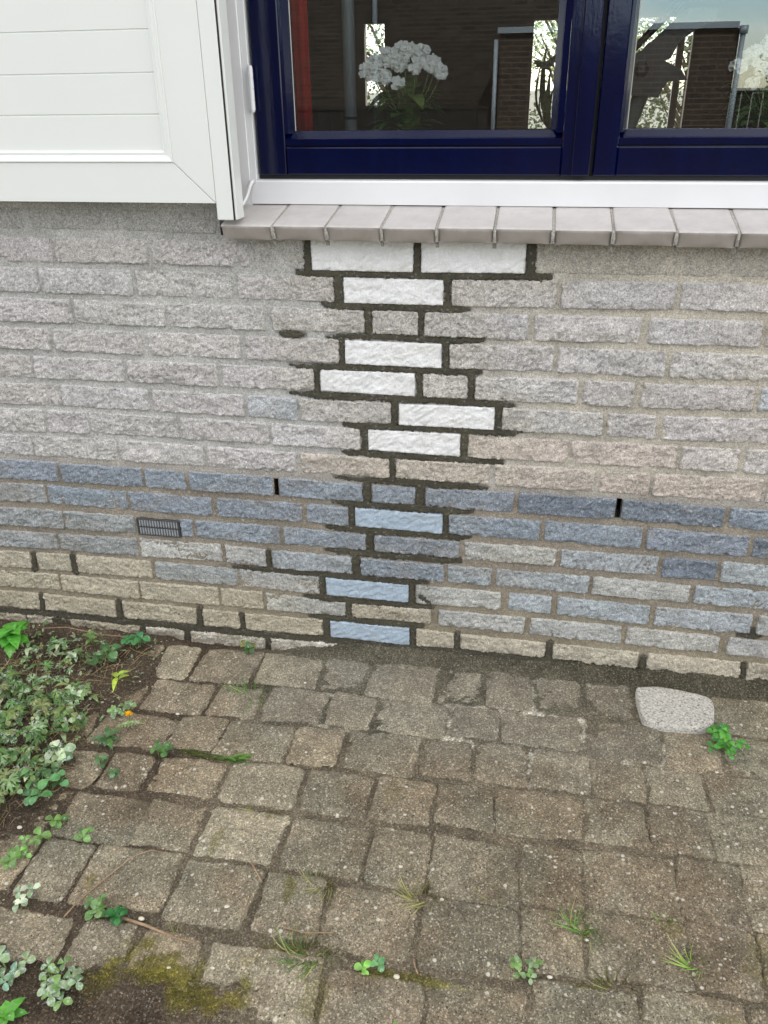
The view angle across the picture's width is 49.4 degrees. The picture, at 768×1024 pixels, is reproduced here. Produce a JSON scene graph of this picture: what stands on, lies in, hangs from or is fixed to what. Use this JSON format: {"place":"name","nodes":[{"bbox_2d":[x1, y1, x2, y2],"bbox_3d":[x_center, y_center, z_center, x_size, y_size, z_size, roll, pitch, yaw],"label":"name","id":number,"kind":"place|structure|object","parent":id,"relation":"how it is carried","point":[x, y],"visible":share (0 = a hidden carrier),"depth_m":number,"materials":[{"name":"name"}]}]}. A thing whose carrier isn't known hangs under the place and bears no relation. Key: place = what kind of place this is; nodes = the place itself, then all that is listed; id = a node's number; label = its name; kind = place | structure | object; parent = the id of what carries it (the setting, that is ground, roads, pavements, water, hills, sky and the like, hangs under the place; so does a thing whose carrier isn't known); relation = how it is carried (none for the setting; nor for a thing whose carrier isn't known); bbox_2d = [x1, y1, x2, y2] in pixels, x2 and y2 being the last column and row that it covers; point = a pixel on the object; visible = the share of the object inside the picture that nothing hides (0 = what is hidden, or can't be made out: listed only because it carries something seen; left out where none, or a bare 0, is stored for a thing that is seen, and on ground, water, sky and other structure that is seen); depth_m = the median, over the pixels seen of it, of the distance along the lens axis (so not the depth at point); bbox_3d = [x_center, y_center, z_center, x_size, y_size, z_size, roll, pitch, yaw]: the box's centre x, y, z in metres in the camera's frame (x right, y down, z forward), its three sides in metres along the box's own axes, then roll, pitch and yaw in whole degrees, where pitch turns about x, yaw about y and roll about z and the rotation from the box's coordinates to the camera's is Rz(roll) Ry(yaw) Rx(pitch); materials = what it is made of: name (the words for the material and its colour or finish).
{"place":"outdoors","nodes":[
{"label":"outdoors","id":0,"kind":"place"},
{"bbox_2d":[0,645,767,1023],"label":"pavement","id":1,"kind":"structure","parent":0,"point":[464,929],"depth_m":1.48,"materials":[{"name":"grey concrete"}]},
{"bbox_2d":[0,848,17,868],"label":"seedling","id":2,"kind":"object","parent":1,"relation":"on","point":[10,858],"visible":1,"depth_m":1.46,"materials":[{"name":"green plant"}]},
{"bbox_2d":[13,835,40,858],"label":"weed sprig","id":3,"kind":"object","parent":1,"relation":"on","point":[24,848],"visible":1,"depth_m":1.48,"materials":[{"name":"green plant"}]},
{"bbox_2d":[74,827,93,842],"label":"seedling","id":4,"kind":"object","parent":1,"relation":"on","point":[84,835],"visible":1,"depth_m":1.50,"materials":[{"name":"green plant"}]},
{"bbox_2d":[91,726,120,749],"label":"weed sprig","id":5,"kind":"object","parent":1,"relation":"on","point":[105,739],"visible":1,"depth_m":1.74,"materials":[{"name":"green plant"}]},
{"bbox_2d":[107,768,118,778],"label":"seedling","id":6,"kind":"object","parent":1,"relation":"on","point":[114,772],"visible":1,"depth_m":1.64,"materials":[{"name":"green plant"}]},
{"bbox_2d":[63,849,166,916],"bbox_3d":[-0.466,0.629,1.439,0.190,0.009,0.032,-22,34,-36],"label":"twig","id":7,"kind":"object","parent":1,"relation":"on","point":[107,876],"visible":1,"depth_m":1.43,"materials":[{"name":"brown wood"}]},
{"bbox_2d":[107,700,136,718],"bbox_3d":[-0.569,0.435,1.818,0.060,0.032,0.032,-19,32,-31],"label":"clover","id":8,"kind":"object","parent":1,"relation":"on","point":[119,711],"visible":1,"depth_m":1.81,"materials":[{"name":"green plant"}]},
{"bbox_2d":[117,710,143,727],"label":"dandelion","id":9,"kind":"object","parent":1,"relation":"on","point":[128,722],"visible":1,"depth_m":1.77,"materials":[{"name":"green plant"}]},
{"bbox_2d":[121,916,171,935],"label":"twig","id":10,"kind":"object","parent":1,"relation":"on","point":[143,924],"visible":1,"depth_m":1.35,"materials":[{"name":"brown wood"}]},
{"bbox_2d":[240,639,255,653],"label":"seedling","id":11,"kind":"object","parent":1,"relation":"on","point":[249,648],"visible":1,"depth_m":2.00,"materials":[{"name":"green plant"}]},
{"bbox_2d":[251,862,262,881],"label":"twig","id":12,"kind":"object","parent":1,"relation":"on","point":[253,866],"visible":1,"depth_m":1.44,"materials":[{"name":"brown wood"}]},
{"bbox_2d":[291,859,339,907],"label":"grass tuft","id":13,"kind":"object","parent":1,"relation":"on","point":[318,888],"visible":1,"depth_m":1.42,"materials":[{"name":"green plant"}]},
{"bbox_2d":[391,869,447,915],"bbox_3d":[0.063,0.638,1.404,0.107,0.030,0.087,-2,27,-3],"label":"grass tuft","id":14,"kind":"object","parent":1,"relation":"on","point":[409,896],"visible":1,"depth_m":1.40,"materials":[{"name":"green plant"}]},
{"bbox_2d":[544,897,613,955],"bbox_3d":[0.310,0.662,1.330,0.097,0.041,0.104,-15,30,-26],"label":"grass tuft","id":15,"kind":"object","parent":1,"relation":"on","point":[576,930],"visible":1,"depth_m":1.34,"materials":[{"name":"green plant"}]},
{"bbox_2d":[663,934,717,978],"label":"grass tuft","id":16,"kind":"object","parent":1,"relation":"on","point":[682,959],"visible":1,"depth_m":1.29,"materials":[{"name":"green plant"}]},
{"bbox_2d":[707,723,749,759],"bbox_3d":[0.698,0.471,1.704,0.081,0.036,0.110,4,27,10],"label":"clover","id":17,"kind":"object","parent":1,"relation":"on","point":[721,731],"visible":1,"depth_m":1.69,"materials":[{"name":"green plant"}]},
{"bbox_2d":[0,619,767,1023],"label":"ground","id":18,"kind":"structure","parent":0,"point":[208,937],"depth_m":1.59,"materials":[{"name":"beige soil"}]},
{"bbox_2d":[0,997,27,1023],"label":"seedling","id":19,"kind":"object","parent":18,"relation":"on","point":[11,1011],"visible":1,"depth_m":1.22,"materials":[{"name":"green plant"}]},
{"bbox_2d":[0,621,29,657],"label":"leafy plant","id":20,"kind":"object","parent":18,"relation":"on","point":[12,639],"visible":0.99,"depth_m":1.99,"materials":[{"name":"green plant"}]},
{"bbox_2d":[0,945,35,990],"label":"weed sprig","id":21,"kind":"object","parent":18,"relation":"on","point":[10,976],"visible":1,"depth_m":1.28,"materials":[{"name":"green plant"}]},
{"bbox_2d":[12,883,40,912],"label":"seedling","id":22,"kind":"object","parent":18,"relation":"on","point":[23,901],"visible":1,"depth_m":1.40,"materials":[{"name":"green plant"}]},
{"bbox_2d":[15,763,68,805],"bbox_3d":[-0.658,0.523,1.610,0.088,0.042,0.104,-20,32,-32],"label":"clover","id":23,"kind":"object","parent":18,"relation":"on","point":[36,793],"visible":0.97,"depth_m":1.60,"materials":[{"name":"green plant"}]},
{"bbox_2d":[33,814,68,843],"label":"weed sprig","id":24,"kind":"object","parent":18,"relation":"on","point":[56,822],"visible":1,"depth_m":1.53,"materials":[{"name":"green plant"}]},
{"bbox_2d":[44,740,75,768],"bbox_3d":[-0.649,0.490,1.676,0.058,0.040,0.060,4,27,10],"label":"clover","id":25,"kind":"object","parent":18,"relation":"on","point":[62,754],"visible":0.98,"depth_m":1.67,"materials":[{"name":"green plant"}]},
{"bbox_2d":[37,956,83,1010],"bbox_3d":[-0.481,0.706,1.250,0.067,0.037,0.083,-7,28,-12],"label":"clover","id":26,"kind":"object","parent":18,"relation":"on","point":[55,984],"visible":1,"depth_m":1.24,"materials":[{"name":"green plant"}]},
{"bbox_2d":[50,638,70,654],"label":"weed sprig","id":27,"kind":"object","parent":18,"relation":"on","point":[57,647],"visible":0.99,"depth_m":2.00,"materials":[{"name":"green plant"}]},
{"bbox_2d":[65,650,78,664],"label":"weed sprig","id":28,"kind":"object","parent":18,"relation":"on","point":[71,654],"visible":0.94,"depth_m":1.97,"materials":[{"name":"green plant"}]},
{"bbox_2d":[65,684,85,701],"bbox_3d":[-0.683,0.403,1.853,0.044,0.031,0.043,-10,28,-17],"label":"clover","id":29,"kind":"object","parent":18,"relation":"on","point":[79,692],"visible":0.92,"depth_m":1.85,"materials":[{"name":"green plant"}]},
{"bbox_2d":[0,619,163,846],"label":"weeds","id":30,"kind":"object","parent":18,"relation":"on","point":[63,711],"visible":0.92,"depth_m":1.79,"materials":[{"name":"green plant"}]},
{"bbox_2d":[42,627,123,636],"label":"twig","id":31,"kind":"object","parent":18,"relation":"on","point":[78,629],"visible":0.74,"depth_m":2.06,"materials":[{"name":"brown wood"}]},
{"bbox_2d":[83,634,97,649],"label":"weed sprig","id":32,"kind":"object","parent":18,"relation":"on","point":[89,636],"visible":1,"depth_m":1.99,"materials":[{"name":"green plant"}]},
{"bbox_2d":[84,894,107,919],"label":"seedling","id":33,"kind":"object","parent":18,"relation":"on","point":[97,906],"visible":1,"depth_m":1.37,"materials":[{"name":"green plant"}]},
{"bbox_2d":[94,754,107,767],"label":"seedling","id":34,"kind":"object","parent":18,"relation":"on","point":[104,757],"visible":1,"depth_m":1.68,"materials":[{"name":"green plant"}]},
{"bbox_2d":[82,643,121,666],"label":"weed sprig","id":35,"kind":"object","parent":18,"relation":"on","point":[112,656],"visible":0.91,"depth_m":1.96,"materials":[{"name":"green plant"}]},
{"bbox_2d":[104,905,127,925],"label":"seedling","id":36,"kind":"object","parent":18,"relation":"on","point":[116,918],"visible":1,"depth_m":1.36,"materials":[{"name":"green plant"}]},
{"bbox_2d":[112,670,129,690],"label":"weed sprig","id":37,"kind":"object","parent":18,"relation":"on","point":[114,680],"visible":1,"depth_m":1.89,"materials":[{"name":"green plant"}]},
{"bbox_2d":[121,631,150,648],"bbox_3d":[-0.598,0.314,2.012,0.076,0.043,0.043,4,27,10],"label":"clover","id":38,"kind":"object","parent":18,"relation":"on","point":[133,639],"visible":1,"depth_m":2.00,"materials":[{"name":"green plant"}]},
{"bbox_2d":[150,740,174,758],"bbox_3d":[-0.451,0.487,1.702,0.053,0.036,0.036,19,33,33],"label":"clover","id":39,"kind":"object","parent":18,"relation":"on","point":[161,748],"visible":1,"depth_m":1.70,"materials":[{"name":"green plant"}]},
{"bbox_2d":[158,919,193,942],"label":"grass tuft","id":40,"kind":"object","parent":18,"relation":"on","point":[172,930],"visible":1,"depth_m":1.35,"materials":[{"name":"green plant"}]},
{"bbox_2d":[177,749,254,763],"bbox_3d":[-0.348,0.498,1.705,0.176,0.030,0.041,4,27,10],"label":"grass strip","id":41,"kind":"object","parent":18,"relation":"on","point":[228,758],"depth_m":1.70,"materials":[{"name":"green plant"}]},
{"bbox_2d":[218,666,271,713],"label":"grass tuft","id":42,"kind":"object","parent":18,"relation":"on","point":[244,686],"visible":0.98,"depth_m":1.88,"materials":[{"name":"green plant"}]},
{"bbox_2d":[237,804,287,820],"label":"grass tuft","id":43,"kind":"object","parent":18,"relation":"on","point":[252,809],"visible":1,"depth_m":1.58,"materials":[{"name":"green plant"}]},
{"bbox_2d":[265,912,343,983],"bbox_3d":[-0.122,0.682,1.311,0.148,0.042,0.124,-8,28,-14],"label":"grass tuft","id":44,"kind":"object","parent":18,"relation":"on","point":[288,949],"visible":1,"depth_m":1.31,"materials":[{"name":"green plant"}]},
{"bbox_2d":[283,927,332,932],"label":"twig","id":45,"kind":"object","parent":44,"relation":"on","point":[303,931],"visible":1,"depth_m":1.34,"materials":[{"name":"beige wood"}]},
{"bbox_2d":[354,960,370,974],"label":"clover","id":46,"kind":"object","parent":18,"relation":"on","point":[363,965],"visible":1,"depth_m":1.28,"materials":[{"name":"green plant"}]},
{"bbox_2d":[370,954,384,971],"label":"clover","id":47,"kind":"object","parent":18,"relation":"on","point":[379,962],"visible":1,"depth_m":1.28,"materials":[{"name":"green plant"}]},
{"bbox_2d":[0,623,767,1023],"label":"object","id":48,"kind":"object","parent":18,"relation":"on","point":[294,815],"visible":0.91,"depth_m":1.60,"materials":[{"name":"green plant"}]},
{"bbox_2d":[0,201,767,679],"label":"brick wall","id":49,"kind":"structure","parent":18,"relation":"on","point":[212,435],"depth_m":1.76,"materials":[{"name":"brick"}]},
{"bbox_2d":[0,0,243,219],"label":"window shutter","id":50,"kind":"object","parent":49,"relation":"attached to","point":[117,101],"depth_m":1.50,"materials":[{"name":"white plastic"}]},
{"bbox_2d":[221,204,767,252],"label":"window sill","id":51,"kind":"structure","parent":49,"relation":"attached to","point":[734,228],"depth_m":1.51,"materials":[{"name":"tile"}]},
{"bbox_2d":[243,179,255,205],"bbox_3d":[-0.275,-0.609,1.619,0.012,0.060,0.078,20,34,35],"label":"cable","id":52,"kind":"object","parent":51,"relation":"on","point":[251,182],"visible":0.56,"depth_m":1.62,"materials":[{"name":"white paint"}]},
{"bbox_2d":[226,0,767,208],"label":"casement window","id":53,"kind":"structure","parent":49,"relation":"attached to","point":[602,154],"depth_m":1.53,"materials":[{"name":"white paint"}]},
{"bbox_2d":[291,0,312,129],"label":"red curtain","id":54,"kind":"object","parent":53,"relation":"hanging from","point":[302,58],"depth_m":1.60,"materials":[{"name":"fabric"}]},
{"bbox_2d":[475,882,508,906],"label":"grass tuft","id":55,"kind":"object","parent":18,"relation":"on","point":[487,899],"visible":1,"depth_m":1.39,"materials":[{"name":"green plant"}]},
{"bbox_2d":[510,955,542,984],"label":"seedling","id":56,"kind":"object","parent":18,"relation":"on","point":[516,963],"visible":1,"depth_m":1.27,"materials":[{"name":"green plant"}]},
{"bbox_2d":[586,965,642,1012],"bbox_3d":[0.354,0.719,1.260,0.108,0.016,0.091,4,27,10],"label":"grass tuft","id":57,"kind":"object","parent":18,"relation":"on","point":[602,984],"visible":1,"depth_m":1.26,"materials":[{"name":"green plant"}]},
{"bbox_2d":[635,687,713,734],"bbox_3d":[0.628,0.433,1.802,0.162,0.037,0.130,4,27,10],"label":"loose stone","id":58,"kind":"object","parent":18,"relation":"on","point":[668,710],"visible":0.98,"depth_m":1.78,"materials":[{"name":"stone"}]},
{"bbox_2d":[367,89,682,128],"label":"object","id":59,"kind":"structure","parent":0,"point":[532,101],"depth_m":46.25,"materials":[{"name":"plant"}]},
{"bbox_2d":[366,24,384,100],"bbox_3d":[-0.015,-7.646,13.204,4.070,4.228,4.209,-11,29,-20],"label":"garden tree","id":60,"kind":"object","parent":59,"relation":"on","point":[377,41],"visible":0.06,"depth_m":13.18,"materials":[{"name":"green plant"}]},
{"bbox_2d":[367,82,683,128],"bbox_3d":[3.135,-7.181,15.231,12.146,1.644,1.191,4,27,10],"label":"hedge","id":61,"kind":"object","parent":59,"relation":"on","point":[646,124],"visible":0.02,"depth_m":15.04,"materials":[{"name":"green plant"}]},
{"bbox_2d":[307,0,767,129],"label":"room","id":62,"kind":"object","parent":59,"relation":"on","point":[483,49],"visible":0.18,"depth_m":8.84,"materials":[{"name":"paint"}]},
{"bbox_2d":[341,0,356,129],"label":"floor pole","id":63,"kind":"object","parent":62,"relation":"on","point":[348,43],"visible":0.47,"depth_m":1.99,"materials":[{"name":"grey metal"}]},
{"bbox_2d":[358,40,447,128],"bbox_3d":[0.041,-0.814,1.630,0.175,0.184,0.145,4,27,10],"label":"flowering plant","id":64,"kind":"object","parent":62,"relation":"on","point":[408,95],"visible":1,"depth_m":1.59,"materials":[{"name":"white plant"}]},
{"bbox_2d":[532,45,562,141],"bbox_3d":[0.339,-0.850,1.672,0.091,0.202,0.086,4,27,10],"label":"leafy pot plant","id":65,"kind":"object","parent":62,"relation":"on","point":[545,99],"visible":0.41,"depth_m":1.67,"materials":[{"name":"green plant"}]},
{"bbox_2d":[722,34,767,126],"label":"flowering plant","id":66,"kind":"object","parent":62,"relation":"on","point":[755,109],"visible":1,"depth_m":1.50,"materials":[{"name":"white plant"}]},
{"bbox_2d":[530,17,685,115],"bbox_3d":[3.309,-7.631,13.234,4.111,4.086,5.126,19,33,34],"label":"garden tree","id":67,"kind":"object","parent":59,"relation":"on","point":[552,28],"visible":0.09,"depth_m":13.24,"materials":[{"name":"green plant"}]},
{"bbox_2d":[637,17,691,127],"bbox_3d":[4.659,-6.957,12.302,3.529,3.696,3.813,4,27,10],"label":"garden tree","id":68,"kind":"object","parent":59,"relation":"on","point":[666,90],"visible":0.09,"depth_m":12.76,"materials":[{"name":"green plant"}]},
{"bbox_2d":[366,17,692,92],"label":"sky","id":69,"kind":"structure","parent":0,"point":[369,40],"materials":[{"name":"white"}]},
{"bbox_2d":[628,0,717,127],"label":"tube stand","id":70,"kind":"object","parent":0,"point":[654,73],"visible":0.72,"depth_m":1.70,"materials":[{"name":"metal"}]}
]}

